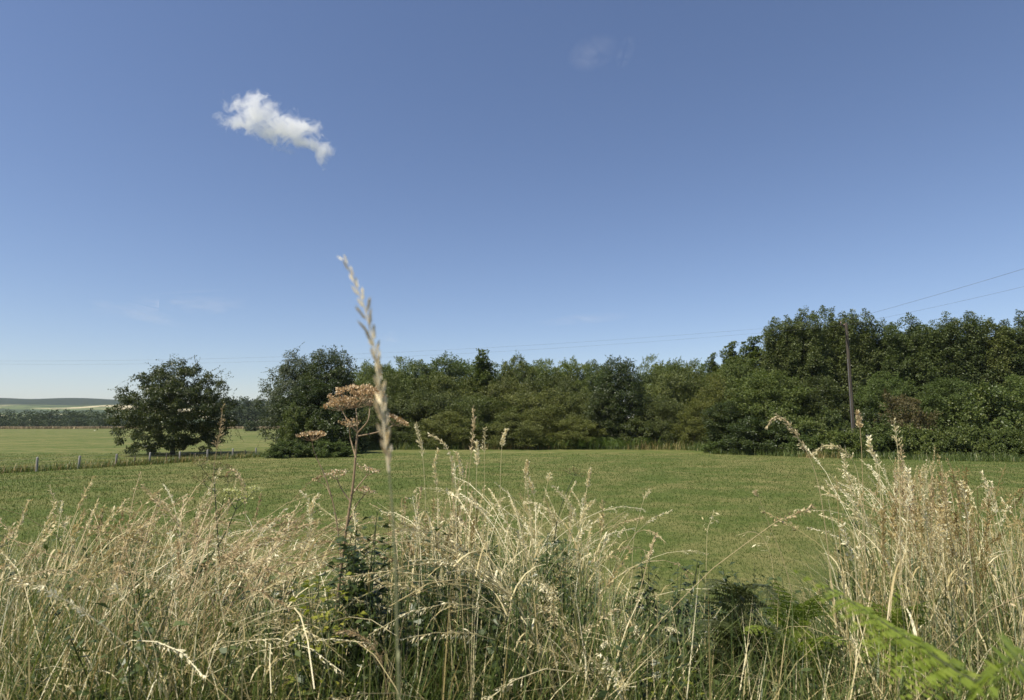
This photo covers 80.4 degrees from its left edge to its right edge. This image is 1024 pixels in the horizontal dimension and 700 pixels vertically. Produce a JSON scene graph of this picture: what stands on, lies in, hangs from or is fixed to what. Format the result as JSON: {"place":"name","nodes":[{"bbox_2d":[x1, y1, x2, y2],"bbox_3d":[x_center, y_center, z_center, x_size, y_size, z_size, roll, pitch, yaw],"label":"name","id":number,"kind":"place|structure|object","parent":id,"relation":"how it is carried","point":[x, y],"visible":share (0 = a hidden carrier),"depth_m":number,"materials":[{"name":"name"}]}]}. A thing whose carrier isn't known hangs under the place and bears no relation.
{"place":"outdoors","nodes":[
{"label":"outdoors","id":0,"kind":"place"},
{"bbox_2d":[0,398,265,423],"bbox_3d":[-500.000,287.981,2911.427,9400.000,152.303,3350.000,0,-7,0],"label":"hills","id":1,"kind":"structure","parent":0,"point":[49,404],"depth_m":2594.01,"materials":[{"name":"green plant"}]},
{"bbox_2d":[0,424,1023,633],"bbox_3d":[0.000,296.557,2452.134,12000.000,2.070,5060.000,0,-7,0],"label":"field","id":2,"kind":"structure","parent":0,"point":[70,442],"depth_m":26.18,"materials":[{"name":"green plant"}]},
{"bbox_2d":[88,589,189,699],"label":"weed","id":3,"kind":"object","parent":2,"relation":"on","point":[150,628],"visible":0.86,"depth_m":1.76,"materials":[{"name":"green plant"}]},
{"bbox_2d":[0,426,279,428],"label":"wheat","id":4,"kind":"object","parent":2,"relation":"on","point":[67,427],"visible":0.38,"depth_m":323.88,"materials":[{"name":"plant"}]},
{"bbox_2d":[0,396,288,426],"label":"woods","id":5,"kind":"object","parent":2,"relation":"on","point":[73,417],"visible":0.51,"depth_m":464.65,"materials":[{"name":"green plant"}]},
{"bbox_2d":[94,353,246,456],"bbox_3d":[-34.221,6.068,61.836,13.676,11.858,13.598,5,-8,-34],"label":"cherry tree","id":6,"kind":"object","parent":2,"relation":"on","point":[170,393],"visible":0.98,"depth_m":59.88,"materials":[{"name":"green plant"}]},
{"bbox_2d":[148,484,263,644],"bbox_3d":[-1.192,1.059,2.290,0.462,1.083,0.100,0,-7,0],"label":"umbel plant","id":7,"kind":"object","parent":2,"relation":"on","point":[224,490],"visible":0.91,"depth_m":2.34,"materials":[{"name":"beige plant"}]},
{"bbox_2d":[191,458,239,674],"bbox_3d":[-1.296,1.065,2.590,0.202,1.189,0.141,4,-8,-27],"label":"umbel plant","id":8,"kind":"object","parent":2,"relation":"on","point":[214,490],"visible":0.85,"depth_m":2.64,"materials":[{"name":"brown plant"}]},
{"bbox_2d":[149,569,314,699],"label":"grass stalk","id":9,"kind":"object","parent":2,"relation":"on","point":[282,578],"depth_m":1.92,"materials":[{"name":"plant"}]},
{"bbox_2d":[261,438,312,458],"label":"bramble bush","id":10,"kind":"object","parent":2,"relation":"on","point":[279,449],"visible":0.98,"depth_m":55.63,"materials":[{"name":"green plant"}]},
{"bbox_2d":[251,343,325,445],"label":"birch tree","id":11,"kind":"object","parent":2,"relation":"on","point":[286,373],"visible":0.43,"depth_m":71.89,"materials":[{"name":"green plant"}]},
{"bbox_2d":[277,402,313,453],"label":"hazel bush","id":12,"kind":"object","parent":2,"relation":"on","point":[292,418],"visible":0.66,"depth_m":63.02,"materials":[{"name":"green plant"}]},
{"bbox_2d":[266,376,344,449],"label":"ash tree","id":13,"kind":"object","parent":2,"relation":"on","point":[316,390],"visible":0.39,"depth_m":66.63,"materials":[{"name":"green plant"}]},
{"bbox_2d":[295,430,346,616],"bbox_3d":[-0.697,0.928,2.187,0.212,1.269,0.112,0,-7,0],"label":"umbel plant","id":14,"kind":"object","parent":2,"relation":"on","point":[315,432],"visible":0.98,"depth_m":2.25,"materials":[{"name":"beige plant"}]},
{"bbox_2d":[275,572,373,699],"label":"weed","id":15,"kind":"object","parent":2,"relation":"on","point":[315,617],"visible":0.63,"depth_m":1.89,"materials":[{"name":"green plant"}]},
{"bbox_2d":[292,345,363,438],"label":"ash tree","id":16,"kind":"object","parent":2,"relation":"on","point":[339,376],"visible":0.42,"depth_m":70.53,"materials":[{"name":"green plant"}]},
{"bbox_2d":[301,439,360,457],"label":"bramble bush","id":17,"kind":"object","parent":2,"relation":"on","point":[341,449],"visible":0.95,"depth_m":56.44,"materials":[{"name":"green plant"}]},
{"bbox_2d":[306,394,374,453],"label":"dark bush","id":18,"kind":"object","parent":2,"relation":"on","point":[332,434],"visible":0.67,"depth_m":63.48,"materials":[{"name":"green plant"}]},
{"bbox_2d":[313,508,390,699],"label":"weed","id":19,"kind":"object","parent":2,"relation":"on","point":[352,586],"visible":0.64,"depth_m":2.00,"materials":[{"name":"green plant"}]},
{"bbox_2d":[335,626,387,697],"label":"grass stalk","id":20,"kind":"object","parent":2,"relation":"on","point":[363,638],"depth_m":1.62,"materials":[{"name":"beige plant"}]},
{"bbox_2d":[321,383,408,667],"bbox_3d":[-0.532,0.839,2.130,0.299,1.444,0.221,-3,-7,23],"label":"umbel plant","id":21,"kind":"object","parent":2,"relation":"on","point":[371,390],"visible":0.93,"depth_m":2.17,"materials":[{"name":"brown plant"}]},
{"bbox_2d":[333,518,399,699],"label":"weed","id":22,"kind":"object","parent":2,"relation":"on","point":[376,595],"visible":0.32,"depth_m":2.04,"materials":[{"name":"green plant"}]},
{"bbox_2d":[351,358,383,400],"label":"sallow tree","id":23,"kind":"object","parent":2,"relation":"on","point":[365,375],"visible":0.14,"depth_m":99.11,"materials":[{"name":"green plant"}]},
{"bbox_2d":[338,255,399,699],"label":"grass stalk","id":24,"kind":"object","parent":2,"relation":"on","point":[383,409],"depth_m":0.56,"materials":[{"name":"plant"}]},
{"bbox_2d":[346,393,417,447],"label":"willow tree","id":25,"kind":"object","parent":2,"relation":"on","point":[374,418],"visible":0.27,"depth_m":80.00,"materials":[{"name":"green plant"}]},
{"bbox_2d":[356,368,419,417],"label":"willow tree","id":26,"kind":"object","parent":2,"relation":"on","point":[393,379],"visible":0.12,"depth_m":90.21,"materials":[{"name":"green plant"}]},
{"bbox_2d":[366,416,429,448],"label":"willow tree","id":27,"kind":"object","parent":2,"relation":"on","point":[403,436],"visible":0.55,"depth_m":76.09,"materials":[{"name":"green plant"}]},
{"bbox_2d":[379,356,420,412],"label":"sallow tree","id":28,"kind":"object","parent":2,"relation":"on","point":[399,368],"visible":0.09,"depth_m":99.46,"materials":[{"name":"green plant"}]},
{"bbox_2d":[398,359,436,401],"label":"maple tree","id":29,"kind":"object","parent":2,"relation":"on","point":[425,372],"visible":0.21,"depth_m":97.48,"materials":[{"name":"green plant"}]},
{"bbox_2d":[371,384,468,446],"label":"willow tree","id":30,"kind":"object","parent":2,"relation":"on","point":[428,408],"visible":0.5,"depth_m":81.07,"materials":[{"name":"green plant"}]},
{"bbox_2d":[400,524,474,697],"bbox_3d":[-0.260,1.066,2.055,0.252,0.907,0.307,4,-8,-27],"label":"weed","id":31,"kind":"object","parent":2,"relation":"on","point":[425,600],"visible":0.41,"depth_m":2.08,"materials":[{"name":"green plant"}]},
{"bbox_2d":[417,350,475,395],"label":"sallow tree","id":32,"kind":"object","parent":2,"relation":"on","point":[448,364],"visible":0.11,"depth_m":100.89,"materials":[{"name":"green plant"}]},
{"bbox_2d":[411,409,489,449],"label":"willow tree","id":33,"kind":"object","parent":2,"relation":"on","point":[445,435],"visible":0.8,"depth_m":74.96,"materials":[{"name":"green plant"}]},
{"bbox_2d":[414,371,490,417],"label":"willow tree","id":34,"kind":"object","parent":2,"relation":"on","point":[440,381],"visible":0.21,"depth_m":91.14,"materials":[{"name":"green plant"}]},
{"bbox_2d":[464,348,500,403],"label":"conical poplar","id":35,"kind":"object","parent":2,"relation":"on","point":[483,369],"visible":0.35,"depth_m":95.36,"materials":[{"name":"green plant"}]},
{"bbox_2d":[444,394,526,447],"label":"willow tree","id":36,"kind":"object","parent":2,"relation":"on","point":[483,419],"visible":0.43,"depth_m":79.08,"materials":[{"name":"green plant"}]},
{"bbox_2d":[452,549,540,699],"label":"weed","id":37,"kind":"object","parent":2,"relation":"on","point":[469,592],"visible":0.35,"depth_m":2.09,"materials":[{"name":"green plant"}]},
{"bbox_2d":[473,374,536,416],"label":"willow tree","id":38,"kind":"object","parent":2,"relation":"on","point":[493,387],"visible":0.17,"depth_m":90.86,"materials":[{"name":"green plant"}]},
{"bbox_2d":[0,439,1023,472],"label":"rank grass","id":39,"kind":"structure","parent":2,"relation":"on","point":[696,446],"depth_m":54.05,"materials":[{"name":"plant"}]},
{"bbox_2d":[0,519,1023,699],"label":"weeds","id":40,"kind":"object","parent":2,"relation":"on","point":[301,675],"visible":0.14,"depth_m":2.10,"materials":[{"name":"green plant"}]},
{"bbox_2d":[497,350,538,407],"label":"maple tree","id":41,"kind":"object","parent":2,"relation":"on","point":[515,373],"visible":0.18,"depth_m":97.57,"materials":[{"name":"green plant"}]},
{"bbox_2d":[474,409,564,448],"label":"willow tree","id":42,"kind":"object","parent":2,"relation":"on","point":[528,431],"visible":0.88,"depth_m":74.71,"materials":[{"name":"green plant"}]},
{"bbox_2d":[484,385,572,443],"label":"willow tree","id":43,"kind":"object","parent":2,"relation":"on","point":[542,405],"visible":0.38,"depth_m":81.99,"materials":[{"name":"green plant"}]},
{"bbox_2d":[527,358,565,397],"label":"sallow tree","id":44,"kind":"object","parent":2,"relation":"on","point":[545,371],"visible":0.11,"depth_m":98.21,"materials":[{"name":"green plant"}]},
{"bbox_2d":[526,535,579,695],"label":"weed","id":45,"kind":"object","parent":2,"relation":"on","point":[554,565],"visible":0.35,"depth_m":2.41,"materials":[{"name":"green plant"}]},
{"bbox_2d":[520,372,589,423],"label":"willow tree","id":46,"kind":"object","parent":2,"relation":"on","point":[562,387],"visible":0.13,"depth_m":91.22,"materials":[{"name":"green plant"}]},
{"bbox_2d":[544,355,591,395],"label":"sallow tree","id":47,"kind":"object","parent":2,"relation":"on","point":[567,368],"visible":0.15,"depth_m":98.69,"materials":[{"name":"green plant"}]},
{"bbox_2d":[543,415,606,448],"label":"willow tree","id":48,"kind":"object","parent":2,"relation":"on","point":[572,430],"visible":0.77,"depth_m":75.85,"materials":[{"name":"green plant"}]},
{"bbox_2d":[557,387,614,446],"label":"willow tree","id":49,"kind":"object","parent":2,"relation":"on","point":[574,401],"visible":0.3,"depth_m":81.69,"materials":[{"name":"green plant"}]},
{"bbox_2d":[579,359,604,397],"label":"maple tree","id":50,"kind":"object","parent":2,"relation":"on","point":[590,375],"visible":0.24,"depth_m":97.56,"materials":[{"name":"green plant"}]},
{"bbox_2d":[536,436,659,449],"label":"bracken","id":51,"kind":"object","parent":2,"relation":"on","point":[604,441],"visible":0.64,"depth_m":74.86,"materials":[{"name":"green plant"}]},
{"bbox_2d":[579,388,631,447],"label":"ash tree","id":52,"kind":"object","parent":2,"relation":"on","point":[607,423],"visible":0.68,"depth_m":78.45,"materials":[{"name":"green plant"}]},
{"bbox_2d":[589,354,653,437],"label":"ash tree","id":53,"kind":"object","parent":2,"relation":"on","point":[626,387],"visible":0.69,"depth_m":80.31,"materials":[{"name":"green plant"}]},
{"bbox_2d":[614,416,661,448],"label":"dark bush","id":54,"kind":"object","parent":2,"relation":"on","point":[628,427],"visible":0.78,"depth_m":76.49,"materials":[{"name":"green plant"}]},
{"bbox_2d":[629,557,667,685],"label":"weed","id":55,"kind":"object","parent":2,"relation":"on","point":[647,598],"visible":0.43,"depth_m":2.48,"materials":[{"name":"green plant"}]},
{"bbox_2d":[636,354,670,404],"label":"sallow tree","id":56,"kind":"object","parent":2,"relation":"on","point":[657,369],"visible":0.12,"depth_m":95.86,"materials":[{"name":"green plant"}]},
{"bbox_2d":[632,394,695,448],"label":"willow tree","id":57,"kind":"object","parent":2,"relation":"on","point":[666,437],"visible":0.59,"depth_m":77.93,"materials":[{"name":"green plant"}]},
{"bbox_2d":[627,363,729,446],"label":"willow tree","id":58,"kind":"object","parent":2,"relation":"on","point":[688,391],"visible":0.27,"depth_m":83.58,"materials":[{"name":"green plant"}]},
{"bbox_2d":[658,559,710,672],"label":"weed","id":59,"kind":"object","parent":2,"relation":"on","point":[686,618],"visible":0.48,"depth_m":2.50,"materials":[{"name":"green plant"}]},
{"bbox_2d":[669,398,714,449],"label":"yellow willow","id":60,"kind":"object","parent":2,"relation":"on","point":[696,428],"visible":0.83,"depth_m":74.92,"materials":[{"name":"green plant"}]},
{"bbox_2d":[647,634,737,699],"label":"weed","id":61,"kind":"object","parent":2,"relation":"on","point":[688,649],"visible":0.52,"depth_m":2.20,"materials":[{"name":"green plant"}]},
{"bbox_2d":[686,371,736,442],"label":"yellow willow","id":62,"kind":"object","parent":2,"relation":"on","point":[713,381],"visible":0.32,"depth_m":77.28,"materials":[{"name":"green plant"}]},
{"bbox_2d":[714,341,747,391],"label":"conical poplar","id":63,"kind":"object","parent":2,"relation":"on","point":[730,351],"visible":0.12,"depth_m":86.11,"materials":[{"name":"green plant"}]},
{"bbox_2d":[700,398,762,442],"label":"ash tree","id":64,"kind":"object","parent":2,"relation":"on","point":[724,420],"visible":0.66,"depth_m":68.46,"materials":[{"name":"green plant"}]},
{"bbox_2d":[702,355,767,431],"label":"sallow tree","id":65,"kind":"object","parent":2,"relation":"on","point":[736,373],"visible":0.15,"depth_m":81.42,"materials":[{"name":"green plant"}]},
{"bbox_2d":[706,562,771,693],"bbox_3d":[0.970,1.263,2.568,0.284,0.718,0.335,6,-9,-39],"label":"weed","id":66,"kind":"object","parent":2,"relation":"on","point":[751,611],"visible":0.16,"depth_m":2.55,"materials":[{"name":"green plant"}]},
{"bbox_2d":[693,579,795,697],"bbox_3d":[0.767,1.205,2.140,0.344,0.781,0.359,0,-7,0],"label":"weed","id":67,"kind":"object","parent":2,"relation":"on","point":[739,592],"visible":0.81,"depth_m":2.16,"materials":[{"name":"green plant"}]},
{"bbox_2d":[734,335,766,386],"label":"conical poplar","id":68,"kind":"object","parent":2,"relation":"on","point":[754,357],"visible":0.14,"depth_m":86.14,"materials":[{"name":"green plant"}]},
{"bbox_2d":[715,415,793,455],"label":"dark bush","id":69,"kind":"object","parent":2,"relation":"on","point":[747,434],"visible":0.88,"depth_m":61.12,"materials":[{"name":"green plant"}]},
{"bbox_2d":[714,367,824,439],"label":"sallow tree","id":70,"kind":"object","parent":2,"relation":"on","point":[756,397],"visible":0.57,"depth_m":68.57,"materials":[{"name":"green plant"}]},
{"bbox_2d":[754,574,809,680],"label":"weed","id":71,"kind":"object","parent":2,"relation":"on","point":[778,578],"visible":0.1,"depth_m":2.62,"materials":[{"name":"green plant"}]},
{"bbox_2d":[758,314,808,411],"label":"poplar tree","id":72,"kind":"object","parent":2,"relation":"on","point":[774,352],"visible":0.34,"depth_m":78.84,"materials":[{"name":"green plant"}]},
{"bbox_2d":[754,401,821,450],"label":"hazel bush","id":73,"kind":"object","parent":2,"relation":"on","point":[805,424],"visible":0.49,"depth_m":62.28,"materials":[{"name":"green plant"}]},
{"bbox_2d":[743,579,848,699],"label":"weed","id":74,"kind":"object","parent":2,"relation":"on","point":[802,615],"visible":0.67,"depth_m":2.20,"materials":[{"name":"green plant"}]},
{"bbox_2d":[776,432,835,456],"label":"bramble bush","id":75,"kind":"object","parent":2,"relation":"on","point":[794,441],"visible":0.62,"depth_m":58.44,"materials":[{"name":"green plant"}]},
{"bbox_2d":[782,305,842,411],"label":"poplar tree","id":76,"kind":"object","parent":2,"relation":"on","point":[817,362],"visible":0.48,"depth_m":76.93,"materials":[{"name":"green plant"}]},
{"bbox_2d":[765,414,866,689],"bbox_3d":[1.140,0.927,2.273,0.400,1.376,0.146,1,-7,-12],"label":"grass stalk","id":77,"kind":"object","parent":2,"relation":"on","point":[796,433],"depth_m":2.27,"materials":[{"name":"beige plant"}]},
{"bbox_2d":[779,375,859,437],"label":"ash tree","id":78,"kind":"object","parent":2,"relation":"on","point":[819,400],"visible":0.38,"depth_m":68.21,"materials":[{"name":"green plant"}]},
{"bbox_2d":[811,406,857,442],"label":"hazel bush","id":79,"kind":"object","parent":2,"relation":"on","point":[826,421],"visible":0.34,"depth_m":63.03,"materials":[{"name":"green plant"}]},
{"bbox_2d":[819,305,858,423],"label":"poplar tree","id":80,"kind":"object","parent":2,"relation":"on","point":[827,333],"visible":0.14,"depth_m":78.86,"materials":[{"name":"green plant"}]},
{"bbox_2d":[806,426,877,457],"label":"bramble bush","id":81,"kind":"object","parent":2,"relation":"on","point":[842,439],"visible":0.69,"depth_m":56.35,"materials":[{"name":"green plant"}]},
{"bbox_2d":[840,321,855,432],"bbox_3d":[33.441,3.936,59.991,0.500,13.460,3.000,-5,-9,38],"label":"utility pole","id":82,"kind":"object","parent":2,"relation":"on","point":[851,403],"visible":0.9,"depth_m":59.97,"materials":[{"name":"brown wood"}]},
{"bbox_2d":[826,308,890,428],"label":"poplar tree","id":83,"kind":"object","parent":2,"relation":"on","point":[859,347],"visible":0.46,"depth_m":76.27,"materials":[{"name":"green plant"}]},
{"bbox_2d":[849,406,892,435],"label":"dark bush","id":84,"kind":"object","parent":2,"relation":"on","point":[869,415],"visible":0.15,"depth_m":64.02,"materials":[{"name":"green plant"}]},
{"bbox_2d":[846,418,920,457],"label":"bramble bush","id":85,"kind":"object","parent":2,"relation":"on","point":[883,441],"visible":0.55,"depth_m":55.38,"materials":[{"name":"green plant"}]},
{"bbox_2d":[848,371,927,429],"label":"sallow tree","id":86,"kind":"object","parent":2,"relation":"on","point":[866,401],"visible":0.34,"depth_m":69.48,"materials":[{"name":"green plant"}]},
{"bbox_2d":[859,317,917,410],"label":"poplar tree","id":87,"kind":"object","parent":2,"relation":"on","point":[891,361],"visible":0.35,"depth_m":75.54,"materials":[{"name":"green plant"}]},
{"bbox_2d":[860,586,929,699],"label":"weed","id":88,"kind":"object","parent":2,"relation":"on","point":[895,614],"visible":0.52,"depth_m":2.08,"materials":[{"name":"green plant"}]},
{"bbox_2d":[872,388,942,440],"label":"russet bush","id":89,"kind":"object","parent":2,"relation":"on","point":[917,419],"visible":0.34,"depth_m":62.83,"materials":[{"name":"green plant"}]},
{"bbox_2d":[794,569,1023,699],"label":"bracken fern","id":90,"kind":"object","parent":2,"relation":"on","point":[968,682],"visible":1,"depth_m":0.73,"materials":[{"name":"green plant"}]},
{"bbox_2d":[888,312,949,440],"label":"poplar tree","id":91,"kind":"object","parent":2,"relation":"on","point":[926,370],"visible":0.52,"depth_m":74.96,"materials":[{"name":"green plant"}]},
{"bbox_2d":[888,422,954,458],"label":"bramble bush","id":92,"kind":"object","parent":2,"relation":"on","point":[914,436],"visible":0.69,"depth_m":54.25,"materials":[{"name":"green plant"}]},
{"bbox_2d":[910,375,992,439],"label":"sallow tree","id":93,"kind":"object","parent":2,"relation":"on","point":[943,401],"visible":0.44,"depth_m":67.16,"materials":[{"name":"green plant"}]},
{"bbox_2d":[924,422,996,458],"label":"bramble bush","id":94,"kind":"object","parent":2,"relation":"on","point":[947,436],"visible":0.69,"depth_m":53.34,"materials":[{"name":"green plant"}]},
{"bbox_2d":[928,310,1000,427],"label":"poplar tree","id":95,"kind":"object","parent":2,"relation":"on","point":[960,350],"visible":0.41,"depth_m":73.67,"materials":[{"name":"green plant"}]},
{"bbox_2d":[942,379,1023,441],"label":"hazel bush","id":96,"kind":"object","parent":2,"relation":"on","point":[1007,406],"visible":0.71,"depth_m":62.68,"materials":[{"name":"green plant"}]},
{"bbox_2d":[962,315,1023,410],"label":"poplar tree","id":97,"kind":"object","parent":2,"relation":"on","point":[994,358],"visible":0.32,"depth_m":72.62,"materials":[{"name":"green plant"}]},
{"bbox_2d":[964,423,1023,457],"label":"bramble bush","id":98,"kind":"object","parent":2,"relation":"on","point":[993,438],"visible":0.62,"depth_m":53.41,"materials":[{"name":"green plant"}]},
{"bbox_2d":[980,373,1023,431],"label":"sallow tree","id":99,"kind":"object","parent":2,"relation":"on","point":[1020,389],"visible":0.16,"depth_m":65.93,"materials":[{"name":"green plant"}]},
{"bbox_2d":[989,423,1023,458],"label":"bramble bush","id":100,"kind":"object","parent":2,"relation":"on","point":[1019,434],"visible":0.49,"depth_m":53.32,"materials":[{"name":"green plant"}]},
{"bbox_2d":[995,309,1023,405],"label":"poplar tree","id":101,"kind":"object","parent":2,"relation":"on","point":[1018,339],"visible":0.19,"depth_m":73.12,"materials":[{"name":"green plant"}]},
{"bbox_2d":[0,445,1023,699],"bbox_3d":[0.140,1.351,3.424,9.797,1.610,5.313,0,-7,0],"label":"dry grass","id":102,"kind":"structure","parent":0,"point":[928,519],"depth_m":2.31,"materials":[{"name":"plant"}]},
{"bbox_2d":[0,0,1023,417],"label":"sky","id":103,"kind":"structure","parent":0,"point":[185,179],"materials":[{"name":"blue"}]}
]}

